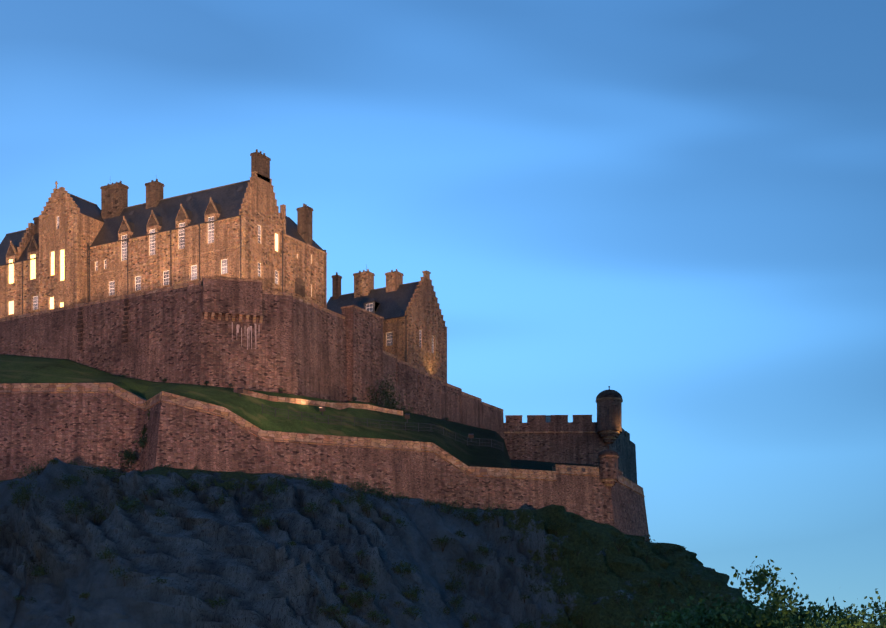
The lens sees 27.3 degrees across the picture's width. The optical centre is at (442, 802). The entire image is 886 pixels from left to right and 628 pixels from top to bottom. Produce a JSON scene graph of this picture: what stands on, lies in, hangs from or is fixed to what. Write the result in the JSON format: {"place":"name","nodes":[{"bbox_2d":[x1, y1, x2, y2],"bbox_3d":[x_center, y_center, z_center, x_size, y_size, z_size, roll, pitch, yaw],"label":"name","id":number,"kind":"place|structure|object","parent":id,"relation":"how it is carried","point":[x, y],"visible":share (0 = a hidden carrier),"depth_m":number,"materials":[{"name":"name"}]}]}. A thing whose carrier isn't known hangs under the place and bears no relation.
{"place":"outdoors","nodes":[
{"label":"outdoors","id":0,"kind":"place"},
{"bbox_2d":[0,149,326,318],"bbox_3d":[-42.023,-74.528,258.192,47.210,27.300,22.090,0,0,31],"label":"castle building","id":1,"kind":"structure","parent":0,"point":[65,248],"depth_m":250.14,"materials":[{"name":"brown stone"}]},
{"bbox_2d":[0,354,597,470],"bbox_3d":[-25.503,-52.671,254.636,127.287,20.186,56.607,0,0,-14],"label":"grass slope","id":2,"kind":"structure","parent":0,"point":[19,369],"depth_m":237.26,"materials":[{"name":"green plant"}]},
{"bbox_2d":[233,387,402,415],"bbox_3d":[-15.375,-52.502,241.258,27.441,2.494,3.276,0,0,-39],"label":"low retaining wall","id":3,"kind":"structure","parent":2,"relation":"on","point":[339,406],"depth_m":239.66,"materials":[{"name":"brown stone"}]},
{"bbox_2d":[237,388,473,440],"bbox_3d":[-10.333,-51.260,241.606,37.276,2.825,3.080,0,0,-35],"label":"floodlights","id":4,"kind":"object","parent":2,"relation":"on","point":[322,408],"visible":0.77,"depth_m":236.50,"materials":[{"name":"black metal"}]},
{"bbox_2d":[262,404,502,449],"bbox_3d":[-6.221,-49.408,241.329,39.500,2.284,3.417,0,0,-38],"label":"fence","id":5,"kind":"object","parent":2,"relation":"on","point":[394,425],"visible":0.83,"depth_m":237.09,"materials":[{"name":"black metal"}]},
{"bbox_2d":[0,458,754,627],"bbox_3d":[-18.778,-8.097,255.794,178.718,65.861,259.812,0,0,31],"label":"castle rock","id":6,"kind":"object","parent":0,"point":[195,547],"visible":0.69,"depth_m":213.30,"materials":[{"name":"grey stone"}]},
{"bbox_2d":[0,276,503,438],"bbox_3d":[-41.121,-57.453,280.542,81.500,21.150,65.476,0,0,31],"label":"upper rampart wall","id":7,"kind":"structure","parent":6,"relation":"on","point":[246,334],"depth_m":243.10,"materials":[{"name":"brown stone"}]},
{"bbox_2d":[327,266,446,382],"bbox_3d":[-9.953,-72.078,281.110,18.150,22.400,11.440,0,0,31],"label":"gabled building","id":8,"kind":"structure","parent":7,"relation":"attached to","point":[414,330],"depth_m":276.93,"materials":[{"name":"brown stone"}]},
{"bbox_2d":[0,383,648,540],"bbox_3d":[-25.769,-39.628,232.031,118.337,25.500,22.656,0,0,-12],"label":"lower rampart wall","id":9,"kind":"structure","parent":6,"relation":"on","point":[91,424],"depth_m":227.56,"materials":[{"name":"stone"}]},
{"bbox_2d":[0,372,753,627],"bbox_3d":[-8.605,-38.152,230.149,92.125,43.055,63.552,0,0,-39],"label":"wall shrubs","id":10,"kind":"object","parent":6,"relation":"on","point":[328,484],"visible":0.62,"depth_m":218.19,"materials":[{"name":"green plant"}]},
{"bbox_2d":[504,386,636,483],"bbox_3d":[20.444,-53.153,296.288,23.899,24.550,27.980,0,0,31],"label":"castle bastion","id":11,"kind":"object","parent":6,"relation":"on","point":[582,439],"visible":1,"depth_m":287.60,"materials":[{"name":"brown stone"}]},
{"bbox_2d":[0,0,885,626],"label":"sky","id":12,"kind":"structure","parent":0,"point":[676,207],"materials":[{"name":"blue"}]},
{"label":"terrain ground","id":13,"kind":"structure","parent":0,"visible":0},
{"bbox_2d":[631,556,881,627],"bbox_3d":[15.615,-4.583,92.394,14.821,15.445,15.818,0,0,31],"label":"tree limbs","id":14,"kind":"object","parent":13,"relation":"on","point":[771,615],"visible":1,"depth_m":89.57,"materials":[{"name":"green plant"}]},
{"bbox_2d":[808,588,885,627],"bbox_3d":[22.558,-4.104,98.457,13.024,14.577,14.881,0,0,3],"label":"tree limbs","id":15,"kind":"object","parent":13,"relation":"on","point":[881,619],"visible":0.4,"depth_m":95.98,"materials":[{"name":"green plant"}]}
]}

